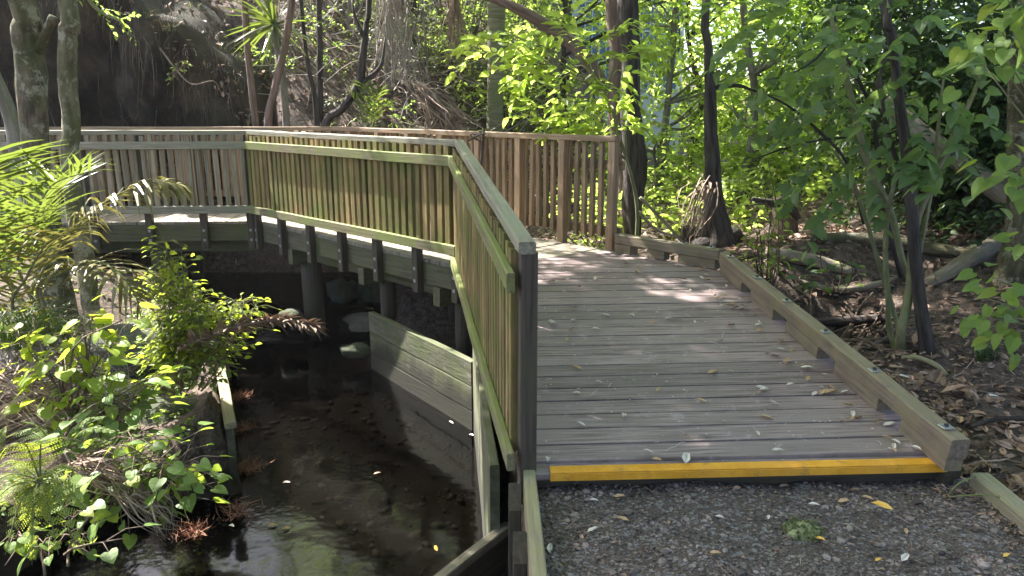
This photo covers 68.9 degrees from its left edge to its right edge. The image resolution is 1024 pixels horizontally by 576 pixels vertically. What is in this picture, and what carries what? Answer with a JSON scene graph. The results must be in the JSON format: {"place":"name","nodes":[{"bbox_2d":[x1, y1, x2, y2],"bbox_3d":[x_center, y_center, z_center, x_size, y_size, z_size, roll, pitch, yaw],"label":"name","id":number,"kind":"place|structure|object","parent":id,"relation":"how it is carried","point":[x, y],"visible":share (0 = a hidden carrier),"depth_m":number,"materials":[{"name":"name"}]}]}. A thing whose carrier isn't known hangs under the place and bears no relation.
{"place":"outdoors","nodes":[
{"label":"outdoors","id":0,"kind":"place"},
{"bbox_2d":[0,0,273,206],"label":"cliff","id":1,"kind":"structure","parent":0,"point":[93,66],"depth_m":10.68,"materials":[{"name":"stone"}]},
{"bbox_2d":[6,0,264,202],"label":"dry roots","id":2,"kind":"object","parent":1,"relation":"hanging from","point":[88,11],"visible":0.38,"depth_m":10.37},
{"bbox_2d":[117,0,274,126],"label":"crest litter","id":3,"kind":"object","parent":1,"relation":"on","point":[221,82],"visible":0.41,"depth_m":10.75,"materials":[{"name":"brown plant"}]},
{"bbox_2d":[15,344,482,575],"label":"stream water","id":4,"kind":"structure","parent":0,"point":[333,433],"depth_m":5.09,"materials":[{"name":"liquid"}]},
{"bbox_2d":[158,515,215,542],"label":"rootlet tuft","id":5,"kind":"object","parent":4,"relation":"on","point":[191,530],"visible":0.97,"depth_m":4.57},
{"bbox_2d":[208,495,263,524],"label":"rootlet tuft","id":6,"kind":"object","parent":4,"relation":"on","point":[238,508],"visible":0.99,"depth_m":4.80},
{"bbox_2d":[237,453,272,478],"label":"rootlet tuft","id":7,"kind":"object","parent":4,"relation":"in","point":[250,468],"visible":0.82,"depth_m":5.38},
{"bbox_2d":[340,342,370,357],"bbox_3d":[-1.576,0.630,7.564,0.343,0.146,0.212,0,14,0],"label":"stream rock","id":8,"kind":"object","parent":4,"relation":"in","point":[358,350],"visible":0.94,"depth_m":7.49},
{"bbox_2d":[178,272,380,343],"bbox_3d":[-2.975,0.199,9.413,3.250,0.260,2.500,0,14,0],"label":"retaining wall","id":9,"kind":"structure","parent":0,"point":[282,290],"depth_m":8.96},
{"bbox_2d":[0,0,1023,575],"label":"forest floor","id":10,"kind":"structure","parent":0,"point":[420,312],"depth_m":7.04,"materials":[{"name":"soil"}]},
{"bbox_2d":[0,73,34,281],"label":"leaning tree","id":11,"kind":"object","parent":10,"relation":"on","point":[9,114],"visible":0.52,"depth_m":6.69,"materials":[{"name":"grey plant"}]},
{"bbox_2d":[7,0,78,324],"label":"mossy tree","id":12,"kind":"object","parent":10,"relation":"on","point":[30,33],"visible":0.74,"depth_m":6.04,"materials":[{"name":"grey plant"}]},
{"bbox_2d":[79,0,140,44],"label":"hanging branch","id":13,"kind":"object","parent":12,"relation":"attached to","point":[104,13],"visible":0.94,"depth_m":7.09,"materials":[{"name":"green plant"}]},
{"bbox_2d":[0,437,87,558],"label":"fern","id":14,"kind":"object","parent":10,"relation":"on","point":[37,491],"visible":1,"depth_m":2.68,"materials":[{"name":"green plant"}]},
{"bbox_2d":[5,416,115,452],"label":"fern","id":15,"kind":"object","parent":10,"relation":"on","point":[58,429],"visible":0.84,"depth_m":3.21,"materials":[{"name":"green plant"}]},
{"bbox_2d":[57,0,99,330],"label":"mossy tree","id":16,"kind":"object","parent":10,"relation":"on","point":[69,28],"visible":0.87,"depth_m":5.53,"materials":[{"name":"grey plant"}]},
{"bbox_2d":[0,294,160,436],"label":"heart leaf shrub","id":17,"kind":"object","parent":10,"relation":"on","point":[72,348],"visible":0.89,"depth_m":3.52,"materials":[{"name":"plant"}]},
{"bbox_2d":[0,499,160,575],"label":"heart leaf shrub","id":18,"kind":"object","parent":10,"relation":"on","point":[19,546],"visible":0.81,"depth_m":2.86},
{"bbox_2d":[0,139,194,457],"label":"young palm","id":19,"kind":"object","parent":10,"relation":"on","point":[50,187],"visible":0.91,"depth_m":4.23,"materials":[{"name":"green plant"}]},
{"bbox_2d":[0,311,149,419],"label":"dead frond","id":20,"kind":"object","parent":19,"relation":"hanging from","point":[8,356],"visible":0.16,"depth_m":4.21,"materials":[{"name":"plant"}]},
{"bbox_2d":[0,293,102,351],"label":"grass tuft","id":21,"kind":"object","parent":20,"relation":"on","point":[4,337],"visible":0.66,"depth_m":4.16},
{"bbox_2d":[0,347,139,456],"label":"dead frond","id":22,"kind":"object","parent":20,"relation":"on","point":[12,423],"visible":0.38,"depth_m":3.64,"materials":[{"name":"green plant"}]},
{"bbox_2d":[0,255,214,544],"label":"bank ground cover","id":23,"kind":"object","parent":10,"relation":"on","point":[79,517],"visible":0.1,"depth_m":5.08,"materials":[{"name":"green plant"}]},
{"bbox_2d":[54,362,189,482],"bbox_3d":[-1.862,0.617,3.586,0.688,0.512,0.686,13,19,43],"label":"heart leaf shrub","id":24,"kind":"object","parent":10,"relation":"on","point":[113,412],"visible":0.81,"depth_m":3.47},
{"bbox_2d":[65,436,181,543],"bbox_3d":[-1.592,0.837,3.064,0.428,0.484,0.237,0,14,0],"label":"dead frond","id":25,"kind":"object","parent":10,"relation":"on","point":[87,463],"visible":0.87,"depth_m":3.01,"materials":[{"name":"brown plant"}]},
{"bbox_2d":[80,320,187,381],"bbox_3d":[-3.006,0.572,5.981,0.873,0.586,0.739,0,14,0],"label":"mossy rock","id":26,"kind":"object","parent":10,"relation":"on","point":[129,335],"visible":0.13,"depth_m":5.69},
{"bbox_2d":[40,412,234,550],"bbox_3d":[-1.546,0.838,3.153,0.744,0.523,0.584,-5,15,-21],"label":"heart leaf shrub","id":27,"kind":"object","parent":10,"relation":"on","point":[180,475],"visible":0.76,"depth_m":3.08,"materials":[{"name":"plant"}]},
{"bbox_2d":[139,396,197,425],"bbox_3d":[-2.478,1.138,5.334,0.716,0.745,0.638,0,14,0],"label":"mossy rock","id":28,"kind":"object","parent":10,"relation":"on","point":[157,407],"visible":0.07,"depth_m":5.15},
{"bbox_2d":[126,225,283,395],"bbox_3d":[-2.098,0.167,5.094,1.146,1.240,0.607,0,14,0],"label":"leaf shrub","id":29,"kind":"object","parent":28,"relation":"on","point":[190,320],"visible":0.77,"depth_m":5.01,"materials":[{"name":"plant"}]},
{"bbox_2d":[175,311,328,354],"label":"dead frond","id":30,"kind":"object","parent":29,"relation":"on","point":[238,327],"visible":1,"depth_m":4.80,"materials":[{"name":"brown plant"}]},
{"bbox_2d":[141,333,261,407],"bbox_3d":[-2.105,0.538,4.980,0.715,0.548,0.560,0,14,0],"label":"leaf shrub","id":31,"kind":"object","parent":10,"relation":"on","point":[201,384],"visible":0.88,"depth_m":4.94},
{"bbox_2d":[216,364,238,480],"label":"retaining wall","id":32,"kind":"structure","parent":10,"relation":"on","point":[229,420],"depth_m":5.04,"materials":[{"name":"grey wood"}]},
{"bbox_2d":[241,0,258,135],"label":"slender tree","id":33,"kind":"object","parent":10,"relation":"on","point":[250,80],"visible":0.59,"depth_m":10.45,"materials":[{"name":"brown plant"}]},
{"bbox_2d":[225,0,321,126],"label":"cabbage palm","id":34,"kind":"object","parent":10,"relation":"on","point":[270,22],"visible":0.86,"depth_m":10.33,"materials":[{"name":"green plant"}]},
{"bbox_2d":[264,0,295,126],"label":"slender tree","id":35,"kind":"object","parent":10,"relation":"on","point":[271,101],"visible":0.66,"depth_m":10.24,"materials":[{"name":"brown plant"}]},
{"bbox_2d":[251,8,353,75],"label":"slope shrub","id":36,"kind":"object","parent":10,"relation":"on","point":[325,58],"visible":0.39,"depth_m":11.81,"materials":[{"name":"green plant"}]},
{"bbox_2d":[299,0,319,132],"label":"slender tree","id":37,"kind":"object","parent":10,"relation":"on","point":[316,117],"visible":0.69,"depth_m":10.85,"materials":[{"name":"brown plant"}]},
{"bbox_2d":[316,0,322,121],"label":"slender tree","id":38,"kind":"object","parent":10,"relation":"on","point":[319,52],"visible":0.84,"depth_m":11.07,"materials":[{"name":"brown plant"}]},
{"bbox_2d":[321,0,385,132],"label":"crooked tree","id":39,"kind":"object","parent":10,"relation":"on","point":[341,108],"visible":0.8,"depth_m":10.15,"materials":[{"name":"brown plant"}]},
{"bbox_2d":[342,312,396,331],"bbox_3d":[-1.622,0.413,8.691,0.891,0.288,0.616,0,14,0],"label":"stream rock","id":40,"kind":"object","parent":10,"relation":"on","point":[358,322],"visible":0.27,"depth_m":8.45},
{"bbox_2d":[345,79,397,127],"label":"palm seedling","id":41,"kind":"object","parent":10,"relation":"on","point":[372,101],"visible":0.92,"depth_m":10.20,"materials":[{"name":"green plant"}]},
{"bbox_2d":[306,0,439,90],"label":"slender tree","id":42,"kind":"object","parent":10,"relation":"on","point":[387,70],"visible":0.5,"depth_m":11.99,"materials":[{"name":"grey plant"}]},
{"bbox_2d":[134,0,619,271],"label":"slope litter","id":43,"kind":"object","parent":10,"relation":"on","point":[311,57],"visible":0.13,"depth_m":12.27,"materials":[{"name":"brown plant"}]},
{"bbox_2d":[355,0,449,97],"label":"slender tree","id":44,"kind":"object","parent":10,"relation":"on","point":[380,71],"visible":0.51,"depth_m":11.68,"materials":[{"name":"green plant"}]},
{"bbox_2d":[353,0,424,97],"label":"dead frond","id":45,"kind":"object","parent":44,"relation":"hanging from","point":[388,15],"visible":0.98,"depth_m":11.14,"materials":[{"name":"grey plant"}]},
{"bbox_2d":[233,0,583,195],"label":"twig tangle","id":46,"kind":"object","parent":10,"relation":"on","point":[330,61],"visible":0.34,"depth_m":11.74,"materials":[{"name":"brown plant"}]},
{"bbox_2d":[406,80,483,137],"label":"dead frond","id":47,"kind":"object","parent":46,"relation":"hanging from","point":[430,101],"visible":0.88,"depth_m":10.74,"materials":[{"name":"brown plant"}]},
{"bbox_2d":[369,311,473,430],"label":"retaining wall","id":48,"kind":"structure","parent":10,"relation":"on","point":[435,374],"depth_m":6.57,"materials":[{"name":"grey wood"}]},
{"bbox_2d":[401,0,483,84],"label":"slender tree","id":49,"kind":"object","parent":10,"relation":"on","point":[450,63],"visible":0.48,"depth_m":12.39,"materials":[{"name":"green plant"}]},
{"bbox_2d":[399,24,486,103],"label":"slope shrub","id":50,"kind":"object","parent":10,"relation":"on","point":[431,49],"visible":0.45,"depth_m":12.11,"materials":[{"name":"green plant"}]},
{"bbox_2d":[434,521,507,575],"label":"retaining wall","id":51,"kind":"structure","parent":10,"relation":"on","point":[487,555],"depth_m":3.74,"materials":[{"name":"grey wood"}]},
{"bbox_2d":[422,0,525,97],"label":"tree foliage","id":52,"kind":"object","parent":10,"relation":"on","point":[466,26],"visible":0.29,"depth_m":12.33,"materials":[{"name":"green plant"}]},
{"bbox_2d":[473,350,499,536],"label":"retaining wall","id":53,"kind":"structure","parent":10,"relation":"on","point":[488,467],"depth_m":4.23,"materials":[{"name":"grey wood"}]},
{"bbox_2d":[3,213,970,487],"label":"boardwalk","id":54,"kind":"structure","parent":10,"relation":"on","point":[603,445],"depth_m":4.23,"materials":[{"name":"grey wood"}]},
{"bbox_2d":[0,130,255,249],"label":"timber fence","id":55,"kind":"object","parent":54,"relation":"attached to","point":[137,145],"visible":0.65,"depth_m":8.23,"materials":[{"name":"brown wood"}]},
{"bbox_2d":[0,126,332,205],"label":"timber fence","id":56,"kind":"object","parent":54,"relation":"on","point":[319,129],"visible":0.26,"depth_m":9.69,"materials":[{"name":"beige wood"}]},
{"bbox_2d":[244,130,460,303],"bbox_3d":[-1.685,-0.806,7.170,0.138,1.323,3.608,-13,19,-43],"label":"timber fence","id":57,"kind":"object","parent":54,"relation":"on","point":[376,190],"visible":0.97,"depth_m":6.84,"materials":[{"name":"green wood"}]},
{"bbox_2d":[332,126,624,250],"bbox_3d":[-0.662,-1.104,8.293,0.146,1.272,4.596,-13,19,-43],"label":"timber fence","id":58,"kind":"object","parent":54,"relation":"on","point":[519,158],"visible":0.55,"depth_m":7.22,"materials":[{"name":"beige wood"}]},
{"bbox_2d":[448,140,537,504],"bbox_3d":[-0.194,-0.068,4.536,0.139,1.508,3.015,-2,14,-9],"label":"timber fence","id":59,"kind":"object","parent":54,"relation":"on","point":[495,273],"visible":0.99,"depth_m":3.48,"materials":[{"name":"green wood"}]},
{"bbox_2d":[541,255,902,461],"bbox_3d":[0.978,0.235,4.949,1.726,0.281,3.404,0,14,0],"label":"flower debris","id":60,"kind":"object","parent":54,"relation":"on","point":[673,364],"visible":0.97,"depth_m":4.13,"materials":[{"name":"beige plant"}]},
{"bbox_2d":[486,1,504,170],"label":"nikau palm","id":61,"kind":"object","parent":10,"relation":"on","point":[495,21],"visible":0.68,"depth_m":11.45,"materials":[{"name":"grey plant"}]},
{"bbox_2d":[420,0,608,152],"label":"leafy tree","id":62,"kind":"object","parent":10,"relation":"on","point":[575,60],"visible":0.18,"depth_m":13.64,"materials":[{"name":"green plant"}]},
{"bbox_2d":[467,40,582,131],"bbox_3d":[0.192,-3.424,12.749,2.054,1.704,1.896,0,14,0],"label":"slope shrub","id":63,"kind":"object","parent":10,"relation":"on","point":[536,88],"visible":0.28,"depth_m":12.70,"materials":[{"name":"green plant"}]},
{"bbox_2d":[508,470,546,575],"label":"path edging","id":64,"kind":"object","parent":10,"relation":"on","point":[526,553],"visible":1,"depth_m":2.88,"materials":[{"name":"grey wood"}]},
{"bbox_2d":[503,81,591,153],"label":"slope shrub","id":65,"kind":"object","parent":10,"relation":"on","point":[517,119],"visible":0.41,"depth_m":12.06,"materials":[{"name":"green plant"}]},
{"bbox_2d":[486,0,623,226],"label":"brown tree","id":66,"kind":"object","parent":10,"relation":"on","point":[536,19],"visible":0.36,"depth_m":9.03,"materials":[{"name":"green plant"}]},
{"bbox_2d":[440,0,670,254],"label":"sapling","id":67,"kind":"object","parent":10,"relation":"on","point":[595,85],"visible":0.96,"depth_m":7.10,"materials":[{"name":"plant"}]},
{"bbox_2d":[528,220,637,248],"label":"kerb plant","id":68,"kind":"object","parent":10,"relation":"on","point":[583,241],"visible":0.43,"depth_m":7.30,"materials":[{"name":"green plant"}]},
{"bbox_2d":[451,0,722,178],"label":"leafy tree","id":69,"kind":"object","parent":10,"relation":"on","point":[564,54],"visible":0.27,"depth_m":12.29,"materials":[{"name":"green plant"}]},
{"bbox_2d":[436,0,469,83],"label":"dead frond","id":70,"kind":"object","parent":69,"relation":"hanging from","point":[455,17],"visible":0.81,"depth_m":11.52,"materials":[{"name":"grey plant"}]},
{"bbox_2d":[570,0,685,157],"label":"building","id":71,"kind":"structure","parent":10,"relation":"on","point":[642,92],"depth_m":20.14,"materials":[{"name":"metal"}]},
{"bbox_2d":[578,0,677,88],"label":"window","id":72,"kind":"structure","parent":71,"relation":"in","point":[602,50],"depth_m":19.95,"materials":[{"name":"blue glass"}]},
{"bbox_2d":[617,0,647,235],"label":"dark tree","id":73,"kind":"object","parent":10,"relation":"on","point":[636,145],"visible":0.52,"depth_m":8.06,"materials":[{"name":"brown plant"}]},
{"bbox_2d":[562,0,810,207],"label":"leafy tree","id":74,"kind":"object","parent":10,"relation":"on","point":[673,36],"visible":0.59,"depth_m":12.01,"materials":[{"name":"green plant"}]},
{"bbox_2d":[601,0,794,178],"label":"leafy tree","id":75,"kind":"object","parent":10,"relation":"on","point":[694,74],"visible":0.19,"depth_m":14.22,"materials":[{"name":"green plant"}]},
{"bbox_2d":[677,175,718,242],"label":"dead frond","id":76,"kind":"object","parent":10,"relation":"on","point":[706,195],"visible":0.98,"depth_m":7.34,"materials":[{"name":"brown plant"}]},
{"bbox_2d":[680,225,743,245],"bbox_3d":[2.137,-0.380,8.000,0.661,0.578,0.644,3,14,11],"label":"root mound","id":77,"kind":"object","parent":10,"relation":"on","point":[738,234],"visible":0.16,"depth_m":7.92,"materials":[{"name":"brown plant"}]},
{"bbox_2d":[700,0,756,250],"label":"dark tree","id":78,"kind":"object","parent":10,"relation":"on","point":[719,232],"visible":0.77,"depth_m":7.55,"materials":[{"name":"brown plant"}]},
{"bbox_2d":[529,168,978,259],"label":"leaf litter","id":79,"kind":"object","parent":10,"relation":"on","point":[801,225],"visible":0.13,"depth_m":8.87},
{"bbox_2d":[684,0,826,173],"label":"leafy tree","id":80,"kind":"object","parent":10,"relation":"on","point":[752,2],"visible":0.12,"depth_m":13.37,"materials":[{"name":"green plant"}]},
{"bbox_2d":[548,77,985,248],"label":"undergrowth","id":81,"kind":"object","parent":10,"relation":"on","point":[741,211],"visible":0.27,"depth_m":10.09,"materials":[{"name":"plant"}]},
{"bbox_2d":[751,196,800,242],"bbox_3d":[2.885,-0.601,7.978,0.732,0.775,0.374,-11,17,-37],"label":"tree stump","id":82,"kind":"object","parent":10,"relation":"on","point":[793,223],"visible":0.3,"depth_m":7.93,"materials":[{"name":"wood"}]},
{"bbox_2d":[691,0,881,199],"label":"leafy tree","id":83,"kind":"object","parent":10,"relation":"on","point":[754,71],"visible":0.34,"depth_m":11.02,"materials":[{"name":"green plant"}]},
{"bbox_2d":[683,0,913,196],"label":"leafy tree","id":84,"kind":"object","parent":10,"relation":"on","point":[791,17],"visible":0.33,"depth_m":11.14,"materials":[{"name":"green plant"}]},
{"bbox_2d":[765,246,854,275],"bbox_3d":[2.771,-0.256,6.968,0.796,0.217,0.127,6,15,24],"label":"fallen log","id":85,"kind":"object","parent":10,"relation":"on","point":[786,253],"visible":0.61,"depth_m":6.93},
{"bbox_2d":[786,242,865,298],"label":"kerb plant","id":86,"kind":"object","parent":10,"relation":"on","point":[848,280],"visible":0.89,"depth_m":5.96,"materials":[{"name":"green plant"}]},
{"bbox_2d":[679,0,984,133],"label":"woodland","id":87,"kind":"object","parent":10,"relation":"on","point":[718,20],"visible":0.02,"depth_m":22.65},
{"bbox_2d":[659,0,1023,350],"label":"shade tree","id":88,"kind":"object","parent":10,"relation":"on","point":[838,51],"visible":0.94,"depth_m":5.12,"materials":[{"name":"green plant"}]},
{"bbox_2d":[800,276,898,292],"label":"fallen branch","id":89,"kind":"object","parent":10,"relation":"on","point":[867,286],"visible":0.57,"depth_m":6.67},
{"bbox_2d":[815,313,899,325],"bbox_3d":[2.945,0.269,6.445,0.789,0.261,0.145,11,18,39],"label":"fallen log","id":90,"kind":"object","parent":10,"relation":"on","point":[845,320],"visible":0.69,"depth_m":6.46,"materials":[{"name":"wood"}]},
{"bbox_2d":[723,206,1023,500],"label":"leaf litter","id":91,"kind":"object","parent":10,"relation":"on","point":[962,390],"visible":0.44,"depth_m":4.71,"materials":[{"name":"plant"}]},
{"bbox_2d":[727,161,807,285],"bbox_3d":[2.040,-0.425,6.096,0.654,1.260,0.958,0,14,0],"label":"kerb plant","id":92,"kind":"object","parent":91,"relation":"on","point":[770,236],"visible":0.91,"depth_m":6.00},
{"bbox_2d":[810,287,940,352],"bbox_3d":[2.484,0.462,6.084,1.612,0.592,1.720,0,14,0],"label":"stick pile","id":93,"kind":"object","parent":10,"relation":"on","point":[883,340],"visible":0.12,"depth_m":5.86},
{"bbox_2d":[759,0,1015,205],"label":"dark shrub","id":94,"kind":"object","parent":10,"relation":"on","point":[832,3],"visible":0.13,"depth_m":8.12,"materials":[{"name":"green plant"}]},
{"bbox_2d":[810,233,968,256],"bbox_3d":[3.500,-0.404,6.905,1.390,0.174,0.216,6,15,25],"label":"fallen log","id":95,"kind":"object","parent":10,"relation":"on","point":[932,248],"visible":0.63,"depth_m":6.93,"materials":[{"name":"wood"}]},
{"bbox_2d":[802,0,1000,231],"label":"dark shrub","id":96,"kind":"object","parent":10,"relation":"on","point":[936,205],"visible":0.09,"depth_m":7.46,"materials":[{"name":"green plant"}]},
{"bbox_2d":[879,0,936,355],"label":"shade tree","id":97,"kind":"object","parent":10,"relation":"on","point":[926,342],"visible":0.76,"depth_m":5.00,"materials":[{"name":"brown plant"}]},
{"bbox_2d":[835,26,993,221],"bbox_3d":[5.176,-1.168,8.057,3.267,3.308,2.222,0,14,0],"label":"dark shrub","id":98,"kind":"object","parent":10,"relation":"on","point":[864,188],"visible":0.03,"depth_m":7.89,"materials":[{"name":"green plant"}]},
{"bbox_2d":[837,0,1016,226],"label":"dark shrub","id":99,"kind":"object","parent":10,"relation":"on","point":[942,62],"visible":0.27,"depth_m":7.00,"materials":[{"name":"green plant"}]},
{"bbox_2d":[848,0,1016,254],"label":"dark shrub","id":100,"kind":"object","parent":10,"relation":"on","point":[995,211],"visible":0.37,"depth_m":6.71,"materials":[{"name":"green plant"}]},
{"bbox_2d":[879,96,1005,207],"bbox_3d":[4.061,-1.138,6.728,1.477,1.168,0.237,9,16,34],"label":"leaning log","id":101,"kind":"object","parent":10,"relation":"on","point":[996,193],"visible":0.3,"depth_m":6.69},
{"bbox_2d":[924,227,1003,285],"bbox_3d":[4.119,-0.336,6.537,1.175,0.607,0.186,-5,15,-21],"label":"fallen log","id":102,"kind":"object","parent":10,"relation":"on","point":[976,255],"visible":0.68,"depth_m":6.44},
{"bbox_2d":[940,0,1023,371],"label":"edge shrub","id":103,"kind":"object","parent":10,"relation":"on","point":[996,52],"visible":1,"depth_m":3.70,"materials":[{"name":"green plant"}]},
{"bbox_2d":[965,338,1004,361],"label":"grass tuft","id":104,"kind":"object","parent":10,"relation":"on","point":[987,353],"visible":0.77,"depth_m":5.02,"materials":[{"name":"green plant"}]},
{"bbox_2d":[990,0,1023,288],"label":"grey tree","id":105,"kind":"object","parent":10,"relation":"on","point":[1008,268],"visible":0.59,"depth_m":5.95,"materials":[{"name":"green plant"}]},
{"bbox_2d":[537,477,1023,575],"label":"gravel path","id":106,"kind":"structure","parent":0,"point":[743,504],"depth_m":2.98,"materials":[{"name":"gravel"}]},
{"bbox_2d":[542,481,1023,575],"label":"path debris","id":107,"kind":"object","parent":106,"relation":"on","point":[957,488],"visible":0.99,"depth_m":3.06,"materials":[{"name":"brown plant"}]},
{"bbox_2d":[781,515,826,542],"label":"moss clump","id":108,"kind":"object","parent":106,"relation":"on","point":[797,528],"visible":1,"depth_m":2.94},
{"bbox_2d":[969,473,1023,533],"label":"path edging","id":109,"kind":"object","parent":106,"relation":"on","point":[1008,504],"visible":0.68,"depth_m":3.13,"materials":[{"name":"grey wood"}]},
{"bbox_2d":[682,0,992,75],"label":"sky","id":110,"kind":"structure","parent":0,"point":[685,45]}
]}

